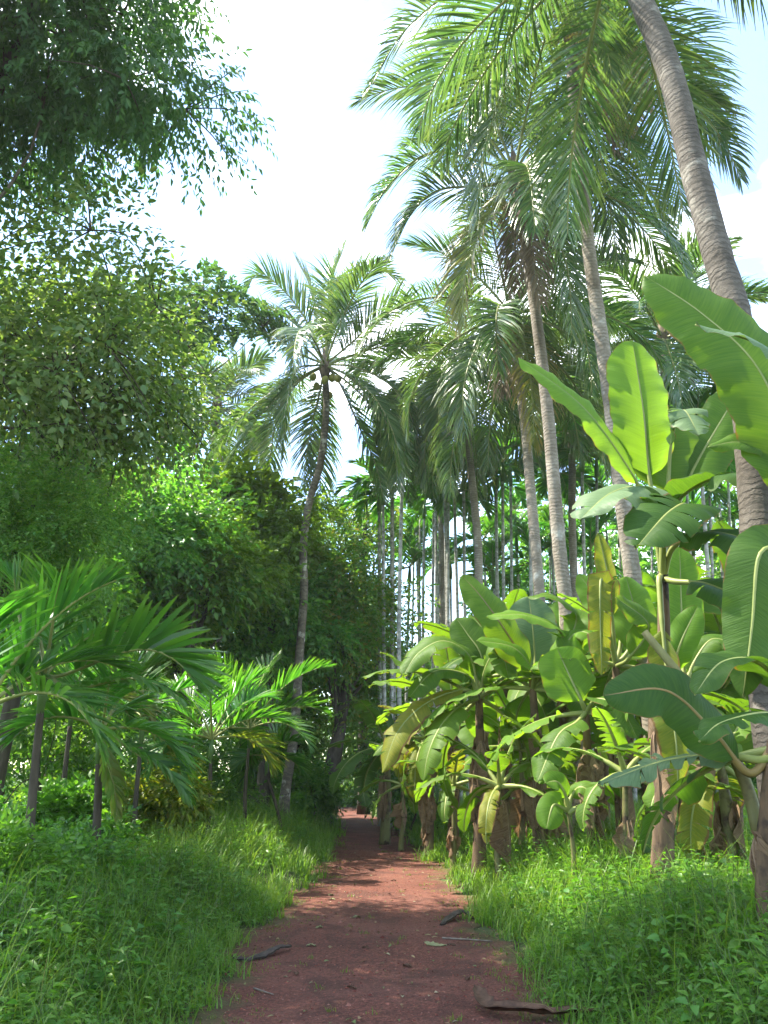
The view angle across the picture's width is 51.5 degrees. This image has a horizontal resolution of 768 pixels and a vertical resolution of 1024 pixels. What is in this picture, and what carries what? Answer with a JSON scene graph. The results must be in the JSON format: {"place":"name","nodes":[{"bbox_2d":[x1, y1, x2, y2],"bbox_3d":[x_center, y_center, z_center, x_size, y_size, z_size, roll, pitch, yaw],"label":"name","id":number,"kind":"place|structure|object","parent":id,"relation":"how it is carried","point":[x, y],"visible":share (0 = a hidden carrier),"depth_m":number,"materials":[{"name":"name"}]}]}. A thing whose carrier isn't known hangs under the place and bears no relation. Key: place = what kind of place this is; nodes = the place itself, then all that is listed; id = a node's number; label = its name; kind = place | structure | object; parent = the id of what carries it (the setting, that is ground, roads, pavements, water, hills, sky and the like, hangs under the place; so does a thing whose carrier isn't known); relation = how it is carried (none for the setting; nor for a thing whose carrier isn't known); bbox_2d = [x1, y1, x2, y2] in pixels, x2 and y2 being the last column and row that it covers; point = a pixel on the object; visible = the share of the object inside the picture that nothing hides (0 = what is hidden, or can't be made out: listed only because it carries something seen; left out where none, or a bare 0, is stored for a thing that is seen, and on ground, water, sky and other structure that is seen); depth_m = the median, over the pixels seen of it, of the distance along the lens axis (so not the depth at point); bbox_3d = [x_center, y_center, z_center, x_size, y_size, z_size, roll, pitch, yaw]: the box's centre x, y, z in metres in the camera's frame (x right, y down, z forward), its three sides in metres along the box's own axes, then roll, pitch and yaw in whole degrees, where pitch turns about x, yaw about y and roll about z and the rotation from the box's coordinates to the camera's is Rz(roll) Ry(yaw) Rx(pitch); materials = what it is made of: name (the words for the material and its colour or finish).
{"place":"outdoors","nodes":[
{"label":"outdoors","id":0,"kind":"place"},
{"bbox_2d":[185,805,577,1023],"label":"path","id":1,"kind":"structure","parent":0,"point":[355,825],"depth_m":6.94,"materials":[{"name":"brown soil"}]},
{"bbox_2d":[182,842,576,1023],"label":"leaf litter","id":2,"kind":"object","parent":1,"relation":"on","point":[354,1021],"visible":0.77,"depth_m":7.34,"materials":[{"name":"brown plant"}]},
{"bbox_2d":[472,984,595,1014],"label":"dry leaf","id":3,"kind":"object","parent":1,"relation":"on","point":[484,998],"visible":0.96,"depth_m":5.22,"materials":[{"name":"plant"}]},
{"bbox_2d":[124,828,641,1023],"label":"short grass","id":4,"kind":"structure","parent":0,"point":[327,1010],"depth_m":6.80,"materials":[{"name":"green plant"}]},
{"bbox_2d":[0,0,767,771],"label":"sky","id":5,"kind":"structure","parent":0,"point":[306,62],"materials":[{"name":"white"}]},
{"bbox_2d":[0,773,767,1023],"bbox_3d":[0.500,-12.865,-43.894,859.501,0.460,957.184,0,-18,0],"label":"ground","id":6,"kind":"structure","parent":0,"point":[480,929],"depth_m":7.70,"materials":[{"name":"green plant"}]},
{"bbox_2d":[0,800,101,918],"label":"shrub","id":7,"kind":"object","parent":6,"relation":"on","point":[15,844],"visible":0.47,"depth_m":6.54,"materials":[{"name":"green plant"}]},
{"bbox_2d":[0,552,142,772],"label":"young palm","id":8,"kind":"object","parent":6,"relation":"on","point":[27,635],"visible":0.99,"depth_m":6.53,"materials":[{"name":"green plant"}]},
{"bbox_2d":[0,651,144,819],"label":"shrub","id":9,"kind":"object","parent":6,"relation":"on","point":[23,740],"visible":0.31,"depth_m":11.24,"materials":[{"name":"green plant"}]},
{"bbox_2d":[0,780,149,862],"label":"shrub","id":10,"kind":"object","parent":6,"relation":"on","point":[10,805],"visible":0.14,"depth_m":8.66,"materials":[{"name":"green plant"}]},
{"bbox_2d":[0,521,152,802],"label":"forest tree","id":11,"kind":"object","parent":6,"relation":"on","point":[128,603],"visible":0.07,"depth_m":15.98,"materials":[{"name":"green plant"}]},
{"bbox_2d":[4,770,156,861],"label":"shrub","id":12,"kind":"object","parent":6,"relation":"on","point":[63,799],"visible":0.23,"depth_m":9.26,"materials":[{"name":"green plant"}]},
{"bbox_2d":[2,815,161,889],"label":"shrub","id":13,"kind":"object","parent":6,"relation":"on","point":[86,849],"visible":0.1,"depth_m":7.68,"materials":[{"name":"green plant"}]},
{"bbox_2d":[0,618,174,778],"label":"young palm","id":14,"kind":"object","parent":6,"relation":"on","point":[128,697],"visible":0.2,"depth_m":10.12,"materials":[{"name":"green plant"}]},
{"bbox_2d":[0,416,195,646],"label":"forest tree","id":15,"kind":"object","parent":6,"relation":"on","point":[31,532],"visible":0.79,"depth_m":9.03,"materials":[{"name":"green plant"}]},
{"bbox_2d":[0,651,211,859],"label":"young palm","id":16,"kind":"object","parent":6,"relation":"on","point":[185,762],"visible":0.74,"depth_m":8.29,"materials":[{"name":"green plant"}]},
{"bbox_2d":[0,550,231,841],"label":"young palm","id":17,"kind":"object","parent":6,"relation":"on","point":[166,640],"visible":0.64,"depth_m":7.27,"materials":[{"name":"green plant"}]},
{"bbox_2d":[41,692,203,789],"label":"shrub","id":18,"kind":"object","parent":6,"relation":"on","point":[129,732],"visible":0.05,"depth_m":13.86,"materials":[{"name":"green plant"}]},
{"bbox_2d":[0,138,261,805],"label":"broad leaved tree","id":19,"kind":"object","parent":6,"relation":"on","point":[38,382],"visible":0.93,"depth_m":9.59,"materials":[{"name":"green plant"}]},
{"bbox_2d":[1,444,274,780],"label":"forest tree","id":20,"kind":"object","parent":6,"relation":"on","point":[153,590],"visible":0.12,"depth_m":19.24,"materials":[{"name":"green plant"}]},
{"bbox_2d":[0,0,277,240],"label":"overhanging tree","id":21,"kind":"object","parent":6,"relation":"on","point":[55,112],"visible":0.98,"depth_m":9.15,"materials":[{"name":"green plant"}]},
{"bbox_2d":[38,437,259,792],"bbox_3d":[-6.741,2.663,18.284,7.732,8.843,5.820,0,-18,0],"label":"forest tree","id":22,"kind":"object","parent":6,"relation":"on","point":[172,504],"visible":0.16,"depth_m":18.47,"materials":[{"name":"green plant"}]},
{"bbox_2d":[88,639,229,828],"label":"young palm","id":23,"kind":"object","parent":6,"relation":"on","point":[188,682],"visible":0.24,"depth_m":11.30,"materials":[{"name":"green plant"}]},
{"bbox_2d":[106,743,222,843],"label":"shrub","id":24,"kind":"object","parent":6,"relation":"on","point":[158,791],"visible":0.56,"depth_m":11.42,"materials":[{"name":"green plant"}]},
{"bbox_2d":[124,706,282,826],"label":"shrub","id":25,"kind":"object","parent":6,"relation":"on","point":[231,794],"visible":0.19,"depth_m":16.72,"materials":[{"name":"green plant"}]},
{"bbox_2d":[128,559,283,719],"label":"forest tree","id":26,"kind":"object","parent":6,"relation":"on","point":[176,668],"visible":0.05,"depth_m":20.12,"materials":[{"name":"green plant"}]},
{"bbox_2d":[115,661,302,839],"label":"young palm","id":27,"kind":"object","parent":6,"relation":"on","point":[260,740],"visible":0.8,"depth_m":12.86,"materials":[{"name":"green plant"}]},
{"bbox_2d":[130,257,295,493],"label":"round leaved tree","id":28,"kind":"object","parent":6,"relation":"on","point":[218,329],"visible":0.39,"depth_m":22.74,"materials":[{"name":"green plant"}]},
{"bbox_2d":[149,341,291,752],"bbox_3d":[-6.504,1.597,28.895,6.303,17.395,6.123,0,-18,0],"label":"coconut palm","id":29,"kind":"object","parent":6,"relation":"on","point":[226,369],"visible":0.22,"depth_m":30.52,"materials":[{"name":"green plant"}]},
{"bbox_2d":[143,492,308,743],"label":"forest tree","id":30,"kind":"object","parent":6,"relation":"on","point":[247,554],"visible":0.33,"depth_m":19.97,"materials":[{"name":"green plant"}]},
{"bbox_2d":[170,646,335,824],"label":"young palm","id":31,"kind":"object","parent":6,"relation":"on","point":[293,676],"visible":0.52,"depth_m":15.14,"materials":[{"name":"green plant"}]},
{"bbox_2d":[198,446,329,803],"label":"forest tree","id":32,"kind":"object","parent":6,"relation":"on","point":[242,473],"visible":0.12,"depth_m":22.97,"materials":[{"name":"green plant"}]},
{"bbox_2d":[161,545,370,804],"bbox_3d":[-3.749,4.529,22.832,6.437,8.016,5.449,3,-18,-9],"label":"forest tree","id":33,"kind":"object","parent":6,"relation":"on","point":[251,654],"visible":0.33,"depth_m":21.98,"materials":[{"name":"green plant"}]},
{"bbox_2d":[218,710,313,832],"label":"young palm","id":34,"kind":"object","parent":6,"relation":"on","point":[239,765],"visible":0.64,"depth_m":16.11,"materials":[{"name":"green plant"}]},
{"bbox_2d":[232,678,333,788],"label":"forest tree","id":35,"kind":"object","parent":6,"relation":"on","point":[304,747],"visible":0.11,"depth_m":25.41,"materials":[{"name":"green plant"}]},
{"bbox_2d":[212,478,354,814],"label":"forest tree","id":36,"kind":"object","parent":6,"relation":"on","point":[283,522],"visible":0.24,"depth_m":22.35,"materials":[{"name":"green plant"}]},
{"bbox_2d":[270,748,348,826],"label":"shrub","id":37,"kind":"object","parent":6,"relation":"on","point":[325,796],"visible":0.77,"depth_m":21.03,"materials":[{"name":"green plant"}]},
{"bbox_2d":[160,234,485,813],"bbox_3d":[-1.700,-0.629,22.627,9.930,17.896,9.044,0,-18,0],"label":"coconut palm","id":38,"kind":"object","parent":6,"relation":"on","point":[335,308],"visible":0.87,"depth_m":23.44,"materials":[{"name":"green plant"}]},
{"bbox_2d":[244,518,403,787],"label":"forest tree","id":39,"kind":"object","parent":6,"relation":"on","point":[309,676],"visible":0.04,"depth_m":24.86,"materials":[{"name":"green plant"}]},
{"bbox_2d":[277,510,440,825],"bbox_3d":[-0.894,4.611,25.087,5.501,9.950,7.175,0,-18,0],"label":"forest tree","id":40,"kind":"object","parent":6,"relation":"on","point":[343,692],"visible":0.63,"depth_m":24.13,"materials":[{"name":"green leaf"},{"name":"dark bark"}]},
{"bbox_2d":[324,485,412,814],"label":"forest tree","id":41,"kind":"object","parent":6,"relation":"on","point":[360,811],"visible":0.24,"depth_m":32.89,"materials":[{"name":"green plant"}]},
{"bbox_2d":[332,435,412,705],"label":"areca palm","id":42,"kind":"object","parent":6,"relation":"on","point":[360,509],"visible":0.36,"depth_m":25.40,"materials":[{"name":"green plant"}]},
{"bbox_2d":[324,597,434,806],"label":"grove tree","id":43,"kind":"object","parent":6,"relation":"on","point":[350,792],"visible":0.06,"depth_m":36.93,"materials":[{"name":"green plant"}]},
{"bbox_2d":[345,448,421,827],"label":"areca palm","id":44,"kind":"object","parent":6,"relation":"on","point":[354,491],"visible":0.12,"depth_m":25.05,"materials":[{"name":"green plant"}]},
{"bbox_2d":[0,799,767,1023],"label":"weeds","id":45,"kind":"object","parent":6,"relation":"on","point":[738,1009],"visible":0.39,"depth_m":5.69,"materials":[{"name":"green plant"}]},
{"bbox_2d":[0,853,767,1023],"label":"nettles","id":46,"kind":"object","parent":6,"relation":"on","point":[656,937],"visible":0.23,"depth_m":5.34,"materials":[{"name":"green plant"}]},
{"bbox_2d":[333,457,436,825],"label":"areca palm","id":47,"kind":"object","parent":6,"relation":"on","point":[346,504],"visible":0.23,"depth_m":25.81,"materials":[{"name":"green plant"}]},
{"bbox_2d":[328,698,442,844],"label":"banana plant","id":48,"kind":"object","parent":6,"relation":"on","point":[350,763],"visible":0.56,"depth_m":17.81,"materials":[{"name":"green plant"}]},
{"bbox_2d":[359,743,436,850],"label":"banana plant","id":49,"kind":"object","parent":6,"relation":"on","point":[399,812],"visible":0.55,"depth_m":16.39,"materials":[{"name":"green plant"}]},
{"bbox_2d":[361,402,448,833],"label":"areca palm","id":50,"kind":"object","parent":6,"relation":"on","point":[399,700],"visible":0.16,"depth_m":22.55,"materials":[{"name":"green plant"}]},
{"bbox_2d":[373,532,437,702],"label":"areca palm","id":51,"kind":"object","parent":6,"relation":"on","point":[414,554],"visible":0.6,"depth_m":33.61,"materials":[{"name":"green plant"}]},
{"bbox_2d":[351,720,467,831],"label":"banana plant","id":52,"kind":"object","parent":6,"relation":"on","point":[397,794],"visible":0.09,"depth_m":20.48,"materials":[{"name":"green plant"}]},
{"bbox_2d":[385,478,437,729],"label":"areca palm","id":53,"kind":"object","parent":6,"relation":"on","point":[424,522],"visible":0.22,"depth_m":32.23,"materials":[{"name":"green plant"}]},
{"bbox_2d":[373,705,464,857],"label":"banana plant","id":54,"kind":"object","parent":6,"relation":"on","point":[427,806],"visible":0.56,"depth_m":14.91,"materials":[{"name":"green plant"}]},
{"bbox_2d":[370,357,486,735],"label":"coconut palm","id":55,"kind":"object","parent":6,"relation":"on","point":[441,568],"visible":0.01,"depth_m":30.79,"materials":[{"name":"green plant"}]},
{"bbox_2d":[407,474,462,790],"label":"areca palm","id":56,"kind":"object","parent":6,"relation":"on","point":[436,570],"visible":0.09,"depth_m":29.00,"materials":[{"name":"green plant"}]},
{"bbox_2d":[411,471,462,798],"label":"areca palm","id":57,"kind":"object","parent":6,"relation":"on","point":[422,502],"visible":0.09,"depth_m":28.04,"materials":[{"name":"green plant"}]},
{"bbox_2d":[389,739,511,872],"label":"banana plant","id":58,"kind":"object","parent":6,"relation":"on","point":[445,810],"visible":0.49,"depth_m":12.56,"materials":[{"name":"green plant"}]},
{"bbox_2d":[362,617,541,880],"bbox_3d":[1.179,3.406,11.770,3.006,3.835,2.750,0,-18,0],"label":"banana plant","id":59,"kind":"object","parent":6,"relation":"on","point":[466,633],"visible":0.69,"depth_m":11.71,"materials":[{"name":"green plant"}]},
{"bbox_2d":[413,442,496,626],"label":"areca palm","id":60,"kind":"object","parent":6,"relation":"on","point":[487,507],"visible":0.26,"depth_m":27.77,"materials":[{"name":"green plant"}]},
{"bbox_2d":[343,276,577,616],"bbox_3d":[2.313,0.893,22.779,7.466,15.039,7.112,-8,-20,24],"label":"coconut palm","id":61,"kind":"object","parent":6,"relation":"on","point":[472,481],"visible":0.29,"depth_m":23.37,"materials":[{"name":"green plant"}]},
{"bbox_2d":[368,623,554,857],"bbox_3d":[1.596,4.260,14.967,3.743,4.132,3.667,0,-18,0],"label":"banana plant","id":62,"kind":"object","parent":6,"relation":"on","point":[465,736],"visible":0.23,"depth_m":14.80,"materials":[{"name":"green plant"}]},
{"bbox_2d":[430,433,495,795],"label":"areca palm","id":63,"kind":"object","parent":6,"relation":"on","point":[439,504],"visible":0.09,"depth_m":27.31,"materials":[{"name":"green plant"}]},
{"bbox_2d":[450,506,520,700],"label":"areca palm","id":64,"kind":"object","parent":6,"relation":"on","point":[487,526],"visible":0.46,"depth_m":34.08,"materials":[{"name":"green plant"}]},
{"bbox_2d":[450,531,521,598],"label":"areca palm","id":65,"kind":"object","parent":6,"relation":"on","point":[490,554],"visible":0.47,"depth_m":31.75,"materials":[{"name":"green plant"}]},
{"bbox_2d":[413,714,569,882],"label":"banana plant","id":66,"kind":"object","parent":6,"relation":"on","point":[495,823],"visible":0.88,"depth_m":10.52,"materials":[{"name":"green plant"}]},
{"bbox_2d":[452,424,538,720],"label":"areca palm","id":67,"kind":"object","parent":6,"relation":"on","point":[518,475],"visible":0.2,"depth_m":28.06,"materials":[{"name":"green plant"}]},
{"bbox_2d":[454,424,541,797],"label":"areca palm","id":68,"kind":"object","parent":6,"relation":"on","point":[501,472],"visible":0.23,"depth_m":27.52,"materials":[{"name":"green plant"}]},
{"bbox_2d":[413,588,589,844],"bbox_3d":[2.192,3.680,14.245,3.347,4.368,3.371,0,-18,0],"label":"banana plant","id":69,"kind":"object","parent":6,"relation":"on","point":[514,596],"visible":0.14,"depth_m":13.61,"materials":[{"name":"green plant"}]},
{"bbox_2d":[428,683,590,863],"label":"banana plant","id":70,"kind":"object","parent":6,"relation":"on","point":[518,819],"visible":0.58,"depth_m":11.89,"materials":[{"name":"green plant"}]},
{"bbox_2d":[353,173,672,788],"bbox_3d":[3.125,-0.315,18.501,7.676,14.730,7.427,0,-18,0],"label":"coconut palm","id":71,"kind":"object","parent":6,"relation":"on","point":[506,339],"visible":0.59,"depth_m":19.04,"materials":[{"name":"green plant"}]},
{"bbox_2d":[417,575,609,869],"bbox_3d":[2.238,2.955,11.553,2.635,4.105,2.501,17,-25,-42],"label":"banana plant","id":72,"kind":"object","parent":6,"relation":"on","point":[525,633],"visible":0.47,"depth_m":11.56,"materials":[{"name":"green plant"}]},
{"bbox_2d":[486,506,549,588],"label":"areca palm","id":73,"kind":"object","parent":6,"relation":"on","point":[520,521],"visible":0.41,"depth_m":33.14,"materials":[{"name":"green plant"}]},
{"bbox_2d":[498,523,566,590],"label":"areca palm","id":74,"kind":"object","parent":6,"relation":"on","point":[521,567],"visible":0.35,"depth_m":31.98,"materials":[{"name":"green plant"}]},
{"bbox_2d":[491,410,581,595],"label":"areca palm","id":75,"kind":"object","parent":6,"relation":"on","point":[518,442],"visible":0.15,"depth_m":24.00,"materials":[{"name":"green plant"}]},
{"bbox_2d":[348,0,734,835],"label":"coconut palm","id":76,"kind":"object","parent":6,"relation":"on","point":[526,230],"visible":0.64,"depth_m":15.77,"materials":[{"name":"green plant"}]},
{"bbox_2d":[457,601,640,816],"bbox_3d":[2.903,3.419,13.546,3.188,4.316,3.233,0,-18,0],"label":"banana plant","id":77,"kind":"object","parent":6,"relation":"on","point":[515,694],"visible":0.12,"depth_m":13.48,"materials":[{"name":"green plant"}]},
{"bbox_2d":[508,432,602,782],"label":"areca palm","id":78,"kind":"object","parent":6,"relation":"on","point":[543,490],"visible":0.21,"depth_m":29.32,"materials":[{"name":"green plant"}]},
{"bbox_2d":[500,715,614,851],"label":"banana plant","id":79,"kind":"object","parent":6,"relation":"on","point":[608,789],"visible":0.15,"depth_m":10.98,"materials":[{"name":"green plant"}]},
{"bbox_2d":[360,0,757,836],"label":"coconut palm","id":80,"kind":"object","parent":6,"relation":"on","point":[724,132],"visible":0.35,"depth_m":14.86,"materials":[{"name":"green plant"}]},
{"bbox_2d":[486,646,650,852],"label":"banana plant","id":81,"kind":"object","parent":6,"relation":"on","point":[567,680],"visible":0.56,"depth_m":9.94,"materials":[{"name":"green plant"}]},
{"bbox_2d":[536,770,608,882],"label":"banana plant","id":82,"kind":"object","parent":6,"relation":"on","point":[552,806],"visible":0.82,"depth_m":8.71,"materials":[{"name":"green plant"}]},
{"bbox_2d":[493,299,658,600],"bbox_3d":[6.905,1.123,26.970,6.520,17.081,6.784,7,-19,-22],"label":"coconut palm","id":83,"kind":"object","parent":6,"relation":"on","point":[573,565],"visible":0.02,"depth_m":27.22,"materials":[{"name":"green plant"}]},
{"bbox_2d":[391,0,767,804],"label":"coconut palm","id":84,"kind":"object","parent":6,"relation":"on","point":[693,182],"visible":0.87,"depth_m":12.31,"materials":[{"name":"green plant"}]},
{"bbox_2d":[555,419,603,750],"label":"areca palm","id":85,"kind":"object","parent":6,"relation":"on","point":[562,453],"visible":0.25,"depth_m":26.77,"materials":[{"name":"green plant"}]},
{"bbox_2d":[544,508,622,579],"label":"areca palm","id":86,"kind":"object","parent":6,"relation":"on","point":[590,526],"visible":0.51,"depth_m":30.89,"materials":[{"name":"green plant"}]},
{"bbox_2d":[530,533,656,836],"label":"banana plant","id":87,"kind":"object","parent":6,"relation":"on","point":[622,610],"visible":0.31,"depth_m":10.50,"materials":[{"name":"green plant"}]},
{"bbox_2d":[533,706,716,867],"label":"banana plant","id":88,"kind":"object","parent":6,"relation":"on","point":[614,735],"visible":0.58,"depth_m":8.69,"materials":[{"name":"green plant"}]},
{"bbox_2d":[518,340,738,890],"bbox_3d":[2.922,0.713,7.696,2.997,5.956,1.668,3,-18,-8],"label":"banana plant","id":89,"kind":"object","parent":6,"relation":"on","point":[651,440],"visible":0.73,"depth_m":8.21,"materials":[{"name":"green plant"}]},
{"bbox_2d":[539,571,725,816],"bbox_3d":[4.354,3.048,12.518,3.237,4.350,3.519,10,-21,-28],"label":"banana plant","id":90,"kind":"object","parent":6,"relation":"on","point":[647,578],"visible":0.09,"depth_m":12.70,"materials":[{"name":"green plant"}]},
{"bbox_2d":[576,457,720,583],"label":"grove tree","id":91,"kind":"object","parent":6,"relation":"on","point":[644,563],"visible":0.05,"depth_m":42.34,"materials":[{"name":"green plant"}]},
{"bbox_2d":[541,224,767,478],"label":"coconut palm","id":92,"kind":"object","parent":6,"relation":"on","point":[687,369],"visible":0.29,"depth_m":21.44,"materials":[{"name":"green plant"}]},
{"bbox_2d":[595,746,750,866],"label":"banana plant","id":93,"kind":"object","parent":6,"relation":"on","point":[648,798],"visible":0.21,"depth_m":8.11,"materials":[{"name":"green plant"}]},
{"bbox_2d":[604,546,748,806],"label":"banana plant","id":94,"kind":"object","parent":6,"relation":"on","point":[691,641],"visible":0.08,"depth_m":9.56,"materials":[{"name":"green plant"}]},
{"bbox_2d":[603,709,757,869],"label":"banana plant","id":95,"kind":"object","parent":6,"relation":"on","point":[727,819],"visible":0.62,"depth_m":8.13,"materials":[{"name":"green plant"}]},
{"bbox_2d":[610,566,754,834],"bbox_3d":[5.150,2.993,11.647,3.223,3.905,3.054,0,-18,0],"label":"banana plant","id":96,"kind":"object","parent":6,"relation":"on","point":[713,623],"visible":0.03,"depth_m":11.18,"materials":[{"name":"green plant"}]},
{"bbox_2d":[597,274,767,956],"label":"banana plant","id":97,"kind":"object","parent":6,"relation":"on","point":[723,341],"visible":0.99,"depth_m":5.67,"materials":[{"name":"green plant"}]},
{"bbox_2d":[642,520,733,713],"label":"banana plant","id":98,"kind":"object","parent":6,"relation":"on","point":[722,556],"visible":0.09,"depth_m":10.89,"materials":[{"name":"green plant"}]},
{"bbox_2d":[667,382,735,791],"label":"areca palm","id":99,"kind":"object","parent":6,"relation":"on","point":[701,401],"visible":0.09,"depth_m":21.09,"materials":[{"name":"green plant"}]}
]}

